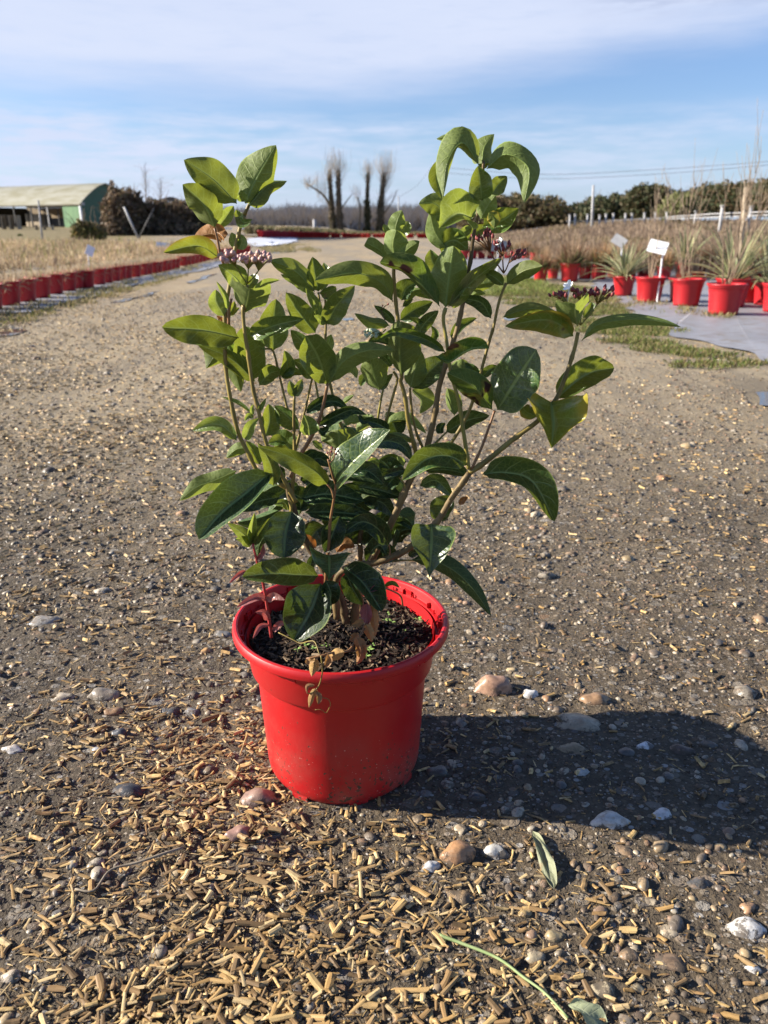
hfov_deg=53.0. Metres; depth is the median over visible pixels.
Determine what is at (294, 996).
straw piece
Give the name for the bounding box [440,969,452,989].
straw piece
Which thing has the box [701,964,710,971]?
pebble
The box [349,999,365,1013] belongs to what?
straw piece
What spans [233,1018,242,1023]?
straw piece
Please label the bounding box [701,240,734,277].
potted plant
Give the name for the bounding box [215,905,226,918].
straw piece
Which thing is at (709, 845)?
pebble
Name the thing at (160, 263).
potted grass
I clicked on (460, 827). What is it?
pebble
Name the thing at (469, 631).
pebble
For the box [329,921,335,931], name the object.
straw piece
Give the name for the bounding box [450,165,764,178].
overhead cable
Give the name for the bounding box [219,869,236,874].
straw piece
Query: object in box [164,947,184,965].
straw piece
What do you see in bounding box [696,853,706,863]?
pebble
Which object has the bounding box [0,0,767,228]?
sky
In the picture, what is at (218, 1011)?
straw piece
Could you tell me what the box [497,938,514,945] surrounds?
straw piece
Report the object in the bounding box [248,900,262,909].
straw piece
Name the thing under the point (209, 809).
pebble
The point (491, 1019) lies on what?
straw piece
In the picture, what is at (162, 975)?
straw piece
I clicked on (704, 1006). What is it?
pebble
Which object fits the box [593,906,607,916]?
pebble
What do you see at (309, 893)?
straw piece
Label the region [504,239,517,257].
potted plant
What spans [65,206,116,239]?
bush
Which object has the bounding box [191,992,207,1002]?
straw piece
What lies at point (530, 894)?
pebble
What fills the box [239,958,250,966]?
straw piece
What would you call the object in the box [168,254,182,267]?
potted grass
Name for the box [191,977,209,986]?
straw piece
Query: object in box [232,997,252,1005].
straw piece
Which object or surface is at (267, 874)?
straw piece
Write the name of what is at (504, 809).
pebble
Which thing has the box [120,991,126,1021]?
straw piece
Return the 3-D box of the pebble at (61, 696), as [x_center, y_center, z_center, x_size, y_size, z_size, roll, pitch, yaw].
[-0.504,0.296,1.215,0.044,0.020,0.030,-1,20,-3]
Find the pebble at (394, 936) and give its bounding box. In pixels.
[391,934,397,939]
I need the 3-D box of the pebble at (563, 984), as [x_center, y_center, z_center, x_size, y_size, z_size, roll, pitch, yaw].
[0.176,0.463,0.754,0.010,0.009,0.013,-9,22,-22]
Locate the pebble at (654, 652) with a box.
[648,650,660,655]
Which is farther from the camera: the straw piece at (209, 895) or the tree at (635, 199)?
the tree at (635, 199)
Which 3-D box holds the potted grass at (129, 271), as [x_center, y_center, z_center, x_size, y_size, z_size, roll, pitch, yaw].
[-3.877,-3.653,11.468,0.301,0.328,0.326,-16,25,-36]
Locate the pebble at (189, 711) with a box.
[183,707,199,715]
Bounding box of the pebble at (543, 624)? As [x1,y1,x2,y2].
[539,621,547,628]
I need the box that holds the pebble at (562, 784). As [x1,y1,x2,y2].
[557,781,566,788]
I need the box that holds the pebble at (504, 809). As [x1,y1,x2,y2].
[500,806,508,813]
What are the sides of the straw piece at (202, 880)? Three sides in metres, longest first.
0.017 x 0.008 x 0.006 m
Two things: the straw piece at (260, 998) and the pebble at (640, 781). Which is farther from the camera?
the pebble at (640, 781)
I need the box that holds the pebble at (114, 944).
[110,941,117,948]
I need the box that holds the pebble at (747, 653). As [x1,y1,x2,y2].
[742,649,751,657]
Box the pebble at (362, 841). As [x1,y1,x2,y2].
[357,838,366,845]
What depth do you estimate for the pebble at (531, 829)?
0.95 m
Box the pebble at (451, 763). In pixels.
[446,759,456,767]
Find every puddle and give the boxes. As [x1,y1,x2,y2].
[0,328,27,335]
[109,290,159,302]
[186,274,214,282]
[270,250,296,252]
[756,392,767,405]
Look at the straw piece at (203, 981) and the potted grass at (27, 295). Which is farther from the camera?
the potted grass at (27, 295)
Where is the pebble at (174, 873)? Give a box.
[171,869,181,878]
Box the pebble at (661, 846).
[653,840,668,852]
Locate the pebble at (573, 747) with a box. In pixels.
[555,742,587,753]
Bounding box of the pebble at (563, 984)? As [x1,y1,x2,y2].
[558,978,568,988]
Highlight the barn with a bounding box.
[0,183,110,226]
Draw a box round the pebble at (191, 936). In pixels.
[187,931,195,941]
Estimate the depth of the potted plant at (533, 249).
17.29 m
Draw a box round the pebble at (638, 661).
[635,658,642,664]
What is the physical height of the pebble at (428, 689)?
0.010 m
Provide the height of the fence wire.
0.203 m
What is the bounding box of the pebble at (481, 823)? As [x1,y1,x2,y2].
[478,820,486,826]
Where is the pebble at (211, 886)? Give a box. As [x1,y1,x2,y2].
[207,883,214,890]
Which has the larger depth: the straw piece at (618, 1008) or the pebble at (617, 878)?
the pebble at (617, 878)
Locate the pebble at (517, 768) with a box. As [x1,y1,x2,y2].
[513,765,521,772]
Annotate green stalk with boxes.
[439,933,568,1018]
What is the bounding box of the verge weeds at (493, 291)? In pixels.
[0,243,738,328]
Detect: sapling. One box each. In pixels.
[132,166,153,200]
[146,174,170,198]
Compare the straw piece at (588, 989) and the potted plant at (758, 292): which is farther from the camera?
the potted plant at (758, 292)
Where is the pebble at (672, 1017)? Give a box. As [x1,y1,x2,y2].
[667,1013,683,1023]
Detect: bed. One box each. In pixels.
[0,234,229,275]
[242,224,425,235]
[478,218,767,273]
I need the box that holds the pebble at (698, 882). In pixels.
[686,876,709,888]
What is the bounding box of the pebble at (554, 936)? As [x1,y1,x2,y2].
[544,930,565,942]
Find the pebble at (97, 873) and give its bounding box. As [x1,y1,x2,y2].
[90,866,106,881]
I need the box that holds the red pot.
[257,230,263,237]
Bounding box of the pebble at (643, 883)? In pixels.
[637,876,649,892]
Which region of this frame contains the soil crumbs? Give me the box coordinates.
[0,414,767,1023]
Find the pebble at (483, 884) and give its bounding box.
[480,881,486,888]
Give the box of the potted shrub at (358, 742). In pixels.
[162,126,679,805]
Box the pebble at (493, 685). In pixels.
[473,675,511,696]
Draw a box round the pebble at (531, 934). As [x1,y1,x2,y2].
[525,929,537,938]
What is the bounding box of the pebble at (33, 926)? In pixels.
[24,922,41,930]
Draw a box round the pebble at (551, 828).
[547,825,555,831]
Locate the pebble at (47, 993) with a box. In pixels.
[40,992,50,1000]
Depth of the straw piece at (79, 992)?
0.74 m
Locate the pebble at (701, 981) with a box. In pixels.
[696,975,706,987]
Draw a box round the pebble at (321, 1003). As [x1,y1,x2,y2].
[314,1001,325,1011]
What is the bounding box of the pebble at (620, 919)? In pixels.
[616,916,623,924]
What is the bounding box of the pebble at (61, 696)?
[51,692,75,701]
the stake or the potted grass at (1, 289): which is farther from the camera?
the stake
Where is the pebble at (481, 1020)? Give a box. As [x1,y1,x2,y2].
[478,1016,487,1023]
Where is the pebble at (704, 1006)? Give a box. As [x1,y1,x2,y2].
[699,1004,708,1010]
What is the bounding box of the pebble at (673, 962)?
[654,952,689,972]
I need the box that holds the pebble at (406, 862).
[401,859,410,866]
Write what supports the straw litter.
on the ground at (336, 250)
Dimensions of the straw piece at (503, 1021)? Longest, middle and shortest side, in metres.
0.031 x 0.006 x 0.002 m
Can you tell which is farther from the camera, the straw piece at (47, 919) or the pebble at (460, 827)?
the pebble at (460, 827)
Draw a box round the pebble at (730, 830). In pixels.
[722,827,734,834]
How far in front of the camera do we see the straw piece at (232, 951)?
0.78 m
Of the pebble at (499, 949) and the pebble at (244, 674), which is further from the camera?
the pebble at (244, 674)
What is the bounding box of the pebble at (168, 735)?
[161,731,171,737]
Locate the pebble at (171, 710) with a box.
[160,707,180,714]
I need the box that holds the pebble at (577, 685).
[574,683,581,688]
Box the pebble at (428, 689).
[424,687,433,691]
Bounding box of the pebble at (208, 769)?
[194,764,218,775]
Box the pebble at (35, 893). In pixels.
[31,891,39,897]
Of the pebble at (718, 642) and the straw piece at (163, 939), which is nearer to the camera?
the straw piece at (163, 939)
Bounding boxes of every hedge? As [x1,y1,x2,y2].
[455,192,576,231]
[570,190,638,223]
[670,175,767,219]
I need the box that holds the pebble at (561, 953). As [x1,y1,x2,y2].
[554,949,564,957]
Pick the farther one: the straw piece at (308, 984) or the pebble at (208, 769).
the pebble at (208, 769)
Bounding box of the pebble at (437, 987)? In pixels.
[431,983,440,994]
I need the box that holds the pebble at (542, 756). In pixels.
[539,753,544,759]
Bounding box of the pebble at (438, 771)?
[426,765,447,776]
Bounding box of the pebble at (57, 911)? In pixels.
[51,909,64,918]
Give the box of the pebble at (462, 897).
[446,890,474,904]
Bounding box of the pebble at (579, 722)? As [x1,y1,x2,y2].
[556,713,600,731]
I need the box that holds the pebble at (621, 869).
[616,866,626,873]
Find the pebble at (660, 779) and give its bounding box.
[656,776,664,782]
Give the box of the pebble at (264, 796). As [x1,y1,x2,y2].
[240,788,275,808]
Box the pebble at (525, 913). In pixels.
[518,910,532,917]
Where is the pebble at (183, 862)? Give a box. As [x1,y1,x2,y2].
[176,856,185,866]
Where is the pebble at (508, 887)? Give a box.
[505,883,512,892]
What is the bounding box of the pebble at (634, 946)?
[627,941,639,950]
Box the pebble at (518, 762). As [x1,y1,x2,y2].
[512,759,523,764]
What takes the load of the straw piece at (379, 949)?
on the ground at (336, 250)
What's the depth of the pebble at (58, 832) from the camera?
0.94 m
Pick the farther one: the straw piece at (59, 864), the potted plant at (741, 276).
the potted plant at (741, 276)
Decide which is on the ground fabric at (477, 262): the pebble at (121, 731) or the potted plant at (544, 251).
the potted plant at (544, 251)
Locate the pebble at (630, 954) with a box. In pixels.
[618,948,639,960]
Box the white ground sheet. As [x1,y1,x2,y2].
[247,237,297,245]
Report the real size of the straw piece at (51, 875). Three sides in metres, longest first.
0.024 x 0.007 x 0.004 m
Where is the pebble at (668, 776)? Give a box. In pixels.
[662,772,673,780]
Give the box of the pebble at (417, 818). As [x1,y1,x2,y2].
[412,814,424,824]
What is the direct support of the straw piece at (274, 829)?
on the ground at (336, 250)
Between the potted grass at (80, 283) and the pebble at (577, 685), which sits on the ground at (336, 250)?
the pebble at (577, 685)
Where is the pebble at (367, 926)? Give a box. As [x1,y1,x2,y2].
[362,921,370,928]
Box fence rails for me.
[667,211,767,218]
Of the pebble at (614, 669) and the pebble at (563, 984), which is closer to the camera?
the pebble at (563, 984)
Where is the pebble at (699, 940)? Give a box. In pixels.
[696,937,704,944]
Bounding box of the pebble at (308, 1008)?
[303,1000,315,1012]
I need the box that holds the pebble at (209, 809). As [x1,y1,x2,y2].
[207,807,214,814]
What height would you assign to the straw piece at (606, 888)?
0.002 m
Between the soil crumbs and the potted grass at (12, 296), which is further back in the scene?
the potted grass at (12, 296)
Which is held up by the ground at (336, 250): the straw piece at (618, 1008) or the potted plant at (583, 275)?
the straw piece at (618, 1008)
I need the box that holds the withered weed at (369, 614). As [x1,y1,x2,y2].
[278,602,378,712]
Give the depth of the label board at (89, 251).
12.75 m
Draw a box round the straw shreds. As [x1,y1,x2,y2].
[0,487,767,1023]
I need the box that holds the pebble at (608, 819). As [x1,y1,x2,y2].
[589,810,630,828]
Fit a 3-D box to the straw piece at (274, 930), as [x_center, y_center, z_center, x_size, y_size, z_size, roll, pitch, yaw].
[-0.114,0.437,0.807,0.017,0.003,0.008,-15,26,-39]
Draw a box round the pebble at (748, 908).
[739,902,755,914]
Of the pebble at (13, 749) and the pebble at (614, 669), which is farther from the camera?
the pebble at (614, 669)
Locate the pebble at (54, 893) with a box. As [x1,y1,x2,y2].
[52,888,59,896]
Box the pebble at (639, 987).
[629,983,646,992]
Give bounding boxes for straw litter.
[0,291,767,1023]
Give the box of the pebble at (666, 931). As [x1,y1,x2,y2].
[660,924,678,938]
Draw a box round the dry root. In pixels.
[74,846,183,892]
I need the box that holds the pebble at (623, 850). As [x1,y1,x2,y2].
[614,844,632,855]
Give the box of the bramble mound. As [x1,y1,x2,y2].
[89,180,205,235]
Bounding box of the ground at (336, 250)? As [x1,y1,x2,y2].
[0,226,767,1023]
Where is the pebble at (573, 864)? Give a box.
[569,860,577,868]
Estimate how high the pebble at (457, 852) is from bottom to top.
0.032 m
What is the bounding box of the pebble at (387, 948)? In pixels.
[384,945,397,955]
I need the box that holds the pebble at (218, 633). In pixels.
[213,630,231,636]
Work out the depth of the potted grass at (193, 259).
16.07 m
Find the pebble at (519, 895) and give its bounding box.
[515,891,524,898]
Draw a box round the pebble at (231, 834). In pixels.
[223,825,249,842]
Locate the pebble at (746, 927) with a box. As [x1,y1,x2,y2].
[725,916,766,939]
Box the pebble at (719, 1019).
[712,1013,723,1022]
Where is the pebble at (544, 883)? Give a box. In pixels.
[540,879,548,887]
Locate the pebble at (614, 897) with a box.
[607,892,620,902]
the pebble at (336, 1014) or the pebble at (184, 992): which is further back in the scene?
the pebble at (184, 992)
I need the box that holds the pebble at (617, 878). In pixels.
[613,875,622,881]
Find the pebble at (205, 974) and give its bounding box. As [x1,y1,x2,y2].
[193,967,206,976]
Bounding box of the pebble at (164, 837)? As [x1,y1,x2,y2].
[160,831,170,840]
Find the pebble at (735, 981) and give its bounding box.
[730,977,740,987]
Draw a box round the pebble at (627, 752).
[618,747,634,756]
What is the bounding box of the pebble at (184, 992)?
[182,985,189,995]
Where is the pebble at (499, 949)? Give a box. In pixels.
[493,946,504,955]
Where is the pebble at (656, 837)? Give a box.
[652,834,661,840]
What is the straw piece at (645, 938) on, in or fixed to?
on the ground at (336, 250)
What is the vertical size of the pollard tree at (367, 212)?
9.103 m
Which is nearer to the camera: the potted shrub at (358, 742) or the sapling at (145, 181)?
the potted shrub at (358, 742)
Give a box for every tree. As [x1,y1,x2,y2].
[300,146,351,229]
[348,159,375,231]
[374,148,399,231]
[619,181,672,218]
[655,190,699,220]
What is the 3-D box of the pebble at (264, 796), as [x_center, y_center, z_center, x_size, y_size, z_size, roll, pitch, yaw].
[-0.163,0.374,0.998,0.048,0.035,0.032,-7,21,-19]
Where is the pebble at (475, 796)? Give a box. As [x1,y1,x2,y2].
[467,791,486,801]
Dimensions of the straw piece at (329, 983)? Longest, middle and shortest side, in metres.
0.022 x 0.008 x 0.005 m
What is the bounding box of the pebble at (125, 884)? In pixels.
[122,881,133,887]
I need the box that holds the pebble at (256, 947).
[253,944,260,950]
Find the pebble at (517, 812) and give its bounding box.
[511,807,523,816]
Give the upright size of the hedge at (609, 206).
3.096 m
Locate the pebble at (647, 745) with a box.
[636,741,653,749]
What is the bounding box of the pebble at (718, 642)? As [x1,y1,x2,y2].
[714,639,723,645]
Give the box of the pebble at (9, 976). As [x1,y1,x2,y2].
[1,969,20,983]
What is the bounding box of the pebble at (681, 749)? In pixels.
[670,744,695,755]
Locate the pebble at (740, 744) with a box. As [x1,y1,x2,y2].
[734,739,747,750]
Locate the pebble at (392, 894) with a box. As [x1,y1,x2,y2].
[388,892,398,899]
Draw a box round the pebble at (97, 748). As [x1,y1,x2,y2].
[89,747,106,752]
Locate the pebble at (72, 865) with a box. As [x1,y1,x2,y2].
[66,860,78,869]
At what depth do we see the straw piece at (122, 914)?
0.83 m
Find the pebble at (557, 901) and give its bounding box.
[553,898,559,905]
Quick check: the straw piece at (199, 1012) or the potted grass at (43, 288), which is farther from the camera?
the potted grass at (43, 288)
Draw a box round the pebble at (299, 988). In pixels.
[292,981,305,995]
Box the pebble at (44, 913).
[39,910,48,918]
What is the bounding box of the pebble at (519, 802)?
[514,800,523,805]
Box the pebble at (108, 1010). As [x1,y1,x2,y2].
[100,1007,111,1015]
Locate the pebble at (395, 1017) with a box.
[391,1012,405,1023]
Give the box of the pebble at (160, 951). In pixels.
[151,943,167,959]
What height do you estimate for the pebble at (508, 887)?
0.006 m
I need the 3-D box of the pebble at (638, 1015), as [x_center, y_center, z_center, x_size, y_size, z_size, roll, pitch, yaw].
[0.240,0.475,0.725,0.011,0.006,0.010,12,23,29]
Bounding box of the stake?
[738,188,746,256]
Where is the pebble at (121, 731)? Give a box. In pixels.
[111,727,126,736]
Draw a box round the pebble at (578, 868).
[575,865,581,872]
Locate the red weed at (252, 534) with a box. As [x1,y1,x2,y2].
[228,512,284,637]
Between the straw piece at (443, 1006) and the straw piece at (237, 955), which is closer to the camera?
the straw piece at (443, 1006)
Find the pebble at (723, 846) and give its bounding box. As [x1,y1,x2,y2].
[714,843,725,850]
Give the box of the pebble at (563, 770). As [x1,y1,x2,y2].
[559,767,569,774]
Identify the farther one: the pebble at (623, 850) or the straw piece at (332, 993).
the pebble at (623, 850)
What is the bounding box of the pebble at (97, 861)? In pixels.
[86,857,104,870]
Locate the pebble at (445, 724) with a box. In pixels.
[441,721,448,726]
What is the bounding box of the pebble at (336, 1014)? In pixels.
[331,1010,339,1017]
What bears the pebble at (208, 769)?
on the ground at (336, 250)
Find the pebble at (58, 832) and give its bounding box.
[52,830,62,835]
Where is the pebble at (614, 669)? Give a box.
[609,666,620,672]
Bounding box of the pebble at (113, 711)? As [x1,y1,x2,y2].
[103,707,122,715]
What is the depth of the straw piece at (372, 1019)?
0.71 m
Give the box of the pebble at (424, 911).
[420,909,428,916]
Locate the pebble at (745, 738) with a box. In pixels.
[742,735,749,740]
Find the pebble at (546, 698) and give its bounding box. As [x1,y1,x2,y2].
[542,695,551,701]
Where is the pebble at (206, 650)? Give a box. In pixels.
[199,647,210,654]
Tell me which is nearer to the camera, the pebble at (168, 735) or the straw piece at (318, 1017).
the straw piece at (318, 1017)
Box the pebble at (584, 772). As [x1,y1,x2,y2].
[577,768,589,775]
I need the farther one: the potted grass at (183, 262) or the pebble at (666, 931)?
the potted grass at (183, 262)
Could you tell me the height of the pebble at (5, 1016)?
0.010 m
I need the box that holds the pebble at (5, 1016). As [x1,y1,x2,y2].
[0,1011,14,1023]
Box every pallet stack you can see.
[0,215,21,228]
[35,225,53,229]
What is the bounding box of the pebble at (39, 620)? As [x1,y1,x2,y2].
[27,615,60,625]
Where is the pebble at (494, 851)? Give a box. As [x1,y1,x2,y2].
[479,843,510,859]
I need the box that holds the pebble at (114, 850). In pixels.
[108,847,117,853]
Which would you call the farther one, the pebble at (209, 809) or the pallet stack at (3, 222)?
the pallet stack at (3, 222)
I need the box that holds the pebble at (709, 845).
[705,842,713,849]
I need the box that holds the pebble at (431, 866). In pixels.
[421,861,440,872]
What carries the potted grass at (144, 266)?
on the ground at (336, 250)
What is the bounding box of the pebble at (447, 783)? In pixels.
[441,779,453,787]
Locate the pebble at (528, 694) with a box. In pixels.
[522,689,538,698]
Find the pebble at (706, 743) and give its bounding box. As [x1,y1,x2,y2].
[699,740,717,747]
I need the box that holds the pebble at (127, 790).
[111,783,145,798]
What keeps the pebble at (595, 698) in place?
on the ground at (336, 250)
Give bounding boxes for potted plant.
[460,243,470,258]
[468,243,478,258]
[475,242,486,258]
[487,240,494,258]
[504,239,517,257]
[511,239,520,254]
[517,240,535,257]
[526,242,540,259]
[526,244,557,280]
[539,245,549,260]
[546,253,560,278]
[549,232,589,280]
[579,244,600,278]
[585,236,668,295]
[586,240,617,279]
[606,241,630,277]
[616,239,646,275]
[635,166,681,301]
[635,238,659,275]
[650,247,683,279]
[656,148,717,300]
[662,216,767,307]
[662,226,720,276]
[663,166,706,306]
[691,240,716,276]
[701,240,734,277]
[707,98,767,315]
[718,241,752,274]
[719,222,767,304]
[735,244,765,277]
[736,151,766,302]
[751,241,765,277]
[762,282,767,311]
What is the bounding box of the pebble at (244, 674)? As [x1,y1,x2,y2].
[240,671,248,677]
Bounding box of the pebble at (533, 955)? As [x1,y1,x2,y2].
[524,948,545,963]
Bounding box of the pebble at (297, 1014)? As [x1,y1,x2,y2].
[296,1009,304,1021]
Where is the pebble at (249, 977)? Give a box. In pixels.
[244,969,260,979]
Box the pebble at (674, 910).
[669,907,677,913]
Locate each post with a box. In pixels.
[37,200,42,243]
[123,207,138,237]
[139,208,154,236]
[590,185,594,226]
[717,205,723,232]
[746,206,753,229]
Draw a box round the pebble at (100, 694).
[87,687,120,701]
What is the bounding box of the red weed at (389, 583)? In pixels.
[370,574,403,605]
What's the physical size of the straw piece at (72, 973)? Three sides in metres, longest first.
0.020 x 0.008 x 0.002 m
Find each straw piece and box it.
[5,1018,20,1023]
[7,848,17,851]
[10,883,14,899]
[37,914,57,926]
[37,973,57,982]
[38,1013,47,1023]
[42,872,61,879]
[45,939,62,955]
[46,968,61,970]
[46,985,65,991]
[51,910,79,921]
[52,860,70,867]
[53,1009,77,1016]
[59,860,75,867]
[62,964,78,978]
[72,946,85,961]
[77,989,83,997]
[78,1012,92,1021]
[81,907,97,914]
[82,978,95,991]
[82,992,88,1009]
[88,879,94,894]
[93,745,102,756]
[95,972,105,992]
[96,1000,115,1011]
[98,986,106,1000]
[100,921,114,930]
[100,1013,105,1023]
[106,818,120,827]
[109,911,132,918]
[113,912,124,927]
[118,978,126,996]
[120,985,139,995]
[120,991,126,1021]
[122,969,136,996]
[132,985,145,988]
[138,912,157,919]
[143,860,155,866]
[147,1001,155,1016]
[151,892,173,898]
[151,992,165,1001]
[154,961,166,978]
[157,933,168,943]
[157,964,168,979]
[161,866,176,876]
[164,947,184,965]
[177,1000,189,1003]
[178,853,185,864]
[182,822,190,830]
[182,961,201,967]
[183,1014,209,1019]
[185,888,197,900]
[185,934,205,947]
[187,946,201,959]
[189,967,203,977]
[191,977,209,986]
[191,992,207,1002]
[192,877,206,884]
[192,975,195,1004]
[196,1009,204,1015]
[199,855,223,859]
[201,712,219,722]
[203,890,213,902]
[205,797,221,802]
[206,908,216,923]
[207,875,226,880]
[207,986,224,1004]
[207,1003,224,1011]
[208,978,233,983]
[210,992,228,1001]
[213,918,235,924]
[214,954,232,964]
[214,1002,222,1022]
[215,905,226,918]
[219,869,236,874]
[219,923,236,951]
[219,973,232,979]
[220,941,241,948]
[226,942,249,954]
[230,958,239,975]
[231,952,247,963]
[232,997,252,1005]
[233,982,240,996]
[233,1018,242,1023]
[234,946,252,951]
[234,1004,243,1016]
[235,919,269,928]
[238,977,261,986]
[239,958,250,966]
[239,969,246,986]
[239,1010,254,1017]
[241,1014,255,1023]
[245,874,270,884]
[245,986,257,996]
[247,991,267,1003]
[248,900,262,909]
[249,951,264,976]
[253,957,268,963]
[253,986,263,992]
[258,919,274,930]
[258,931,273,953]
[261,868,280,877]
[262,884,274,892]
[266,1011,296,1022]
[267,825,281,832]
[268,923,281,935]
[270,1002,278,1016]
[273,783,284,795]
[275,1008,286,1023]
[277,988,282,1007]
[279,890,296,902]
[282,994,297,1006]
[285,867,301,879]
[286,1004,298,1012]
[298,873,314,878]
[302,972,319,990]
[304,886,314,901]
[305,1014,326,1020]
[306,972,324,992]
[306,989,321,1000]
[306,1017,313,1023]
[307,841,328,844]
[313,1022,333,1023]
[325,972,334,992]
[326,990,339,996]
[329,848,331,865]
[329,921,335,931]
[333,874,338,888]
[334,946,352,954]
[344,931,362,947]
[347,989,370,998]
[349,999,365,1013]
[352,864,375,873]
[355,903,370,915]
[356,927,368,930]
[358,871,362,897]
[359,914,374,920]
[361,1001,378,1008]
[366,987,380,1000]
[366,1014,376,1023]
[368,945,383,952]
[369,925,382,934]
[376,986,385,996]
[386,867,405,879]
[391,898,407,914]
[394,987,429,993]
[395,921,411,928]
[395,938,401,961]
[404,878,412,886]
[406,920,420,927]
[410,885,430,896]
[413,1008,431,1023]
[416,855,430,863]
[429,912,444,927]
[431,930,445,944]
[432,1018,439,1023]
[434,975,437,1009]
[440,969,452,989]
[440,975,459,996]
[440,1001,448,1020]
[440,1014,454,1022]
[446,930,466,934]
[452,921,467,928]
[454,963,468,965]
[463,994,474,1009]
[482,1014,497,1023]
[484,916,498,922]
[487,997,503,1015]
[488,929,498,942]
[491,1018,510,1023]
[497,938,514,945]
[509,906,534,911]
[515,975,529,986]
[526,1011,534,1023]
[529,905,548,912]
[541,945,558,951]
[581,933,593,948]
[581,979,595,998]
[584,897,609,905]
[590,917,603,930]
[598,881,612,895]
[599,930,615,938]
[603,975,621,978]
[613,1003,629,1012]
[619,926,637,933]
[626,975,636,985]
[637,967,650,975]
[640,937,652,939]
[656,904,673,911]
[720,871,734,873]
[720,1011,738,1020]
[733,953,756,966]
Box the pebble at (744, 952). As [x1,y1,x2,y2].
[739,947,751,958]
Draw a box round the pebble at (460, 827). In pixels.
[454,824,467,832]
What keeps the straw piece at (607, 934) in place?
on the ground at (336, 250)
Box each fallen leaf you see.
[532,831,556,888]
[568,997,606,1023]
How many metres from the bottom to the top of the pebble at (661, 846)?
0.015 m
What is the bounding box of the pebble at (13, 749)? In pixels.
[1,744,22,753]
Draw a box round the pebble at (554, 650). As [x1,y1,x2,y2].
[548,647,557,652]
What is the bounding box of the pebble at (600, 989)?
[590,981,615,999]
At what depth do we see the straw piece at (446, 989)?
0.74 m
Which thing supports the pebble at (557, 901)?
on the ground at (336, 250)
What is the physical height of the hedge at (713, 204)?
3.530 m
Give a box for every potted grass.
[0,265,30,305]
[0,267,10,308]
[4,262,40,301]
[24,265,52,297]
[36,261,71,293]
[54,259,82,290]
[61,257,87,288]
[73,261,98,287]
[83,258,109,284]
[94,258,117,282]
[105,255,121,280]
[110,259,126,279]
[117,257,133,278]
[126,256,141,276]
[131,257,150,274]
[139,258,152,273]
[143,255,160,272]
[151,253,163,272]
[154,255,171,270]
[158,254,173,270]
[165,254,176,268]
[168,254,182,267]
[176,254,188,265]
[180,253,192,264]
[186,253,196,263]
[189,253,199,262]
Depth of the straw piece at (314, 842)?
0.92 m
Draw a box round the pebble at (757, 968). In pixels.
[744,963,763,973]
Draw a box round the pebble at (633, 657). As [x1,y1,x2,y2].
[630,654,638,660]
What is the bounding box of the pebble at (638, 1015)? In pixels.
[633,1011,644,1019]
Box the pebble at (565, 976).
[561,973,570,982]
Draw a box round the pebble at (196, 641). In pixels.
[192,639,200,643]
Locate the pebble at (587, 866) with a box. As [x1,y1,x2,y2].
[583,862,592,870]
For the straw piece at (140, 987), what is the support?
on the straw litter
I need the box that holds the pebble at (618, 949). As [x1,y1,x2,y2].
[615,943,621,952]
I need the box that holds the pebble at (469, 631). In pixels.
[466,629,473,634]
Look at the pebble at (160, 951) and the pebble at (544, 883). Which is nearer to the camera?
the pebble at (160, 951)
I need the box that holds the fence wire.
[566,217,665,221]
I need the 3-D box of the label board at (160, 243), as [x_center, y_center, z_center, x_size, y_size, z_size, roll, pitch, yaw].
[-5.812,-6.926,20.237,0.359,0.344,0.089,-4,21,-11]
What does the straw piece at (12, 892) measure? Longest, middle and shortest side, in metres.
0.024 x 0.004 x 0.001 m
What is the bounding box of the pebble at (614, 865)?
[611,863,619,868]
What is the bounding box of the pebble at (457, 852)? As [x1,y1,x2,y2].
[439,839,475,865]
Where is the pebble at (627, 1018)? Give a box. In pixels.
[618,1013,634,1023]
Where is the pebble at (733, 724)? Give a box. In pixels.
[728,722,736,728]
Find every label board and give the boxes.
[85,245,94,264]
[156,242,169,248]
[489,241,507,271]
[611,233,627,256]
[646,239,668,302]
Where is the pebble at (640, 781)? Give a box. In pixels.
[634,777,645,785]
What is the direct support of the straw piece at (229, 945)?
on the ground at (336, 250)
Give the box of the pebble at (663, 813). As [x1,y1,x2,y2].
[653,807,671,819]
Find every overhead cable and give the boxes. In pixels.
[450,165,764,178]
[454,161,767,174]
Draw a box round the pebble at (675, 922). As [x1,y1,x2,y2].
[668,915,683,932]
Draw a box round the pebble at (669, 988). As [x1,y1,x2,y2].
[665,984,677,995]
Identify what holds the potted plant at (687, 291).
on the ground fabric at (746, 328)
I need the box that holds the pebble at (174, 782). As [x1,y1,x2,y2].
[168,780,179,788]
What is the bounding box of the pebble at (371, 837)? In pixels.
[364,832,376,842]
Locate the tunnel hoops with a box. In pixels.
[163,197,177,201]
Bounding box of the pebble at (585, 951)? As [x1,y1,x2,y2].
[579,944,591,954]
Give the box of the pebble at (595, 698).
[579,692,609,704]
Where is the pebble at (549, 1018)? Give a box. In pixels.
[544,1014,557,1022]
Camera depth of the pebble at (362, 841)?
0.92 m
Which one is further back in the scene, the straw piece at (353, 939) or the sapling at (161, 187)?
the sapling at (161, 187)
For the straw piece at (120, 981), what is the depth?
0.75 m
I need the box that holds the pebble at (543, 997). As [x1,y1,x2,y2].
[540,992,550,999]
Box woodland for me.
[223,199,516,232]
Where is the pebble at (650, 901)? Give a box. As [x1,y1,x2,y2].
[645,897,658,904]
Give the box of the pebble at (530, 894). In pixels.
[526,890,534,897]
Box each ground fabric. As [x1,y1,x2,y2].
[0,259,238,313]
[466,257,612,280]
[590,267,767,360]
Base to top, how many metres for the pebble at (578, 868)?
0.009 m
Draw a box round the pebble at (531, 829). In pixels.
[527,825,536,832]
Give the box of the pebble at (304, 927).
[299,925,308,933]
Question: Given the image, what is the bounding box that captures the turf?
[494,282,767,369]

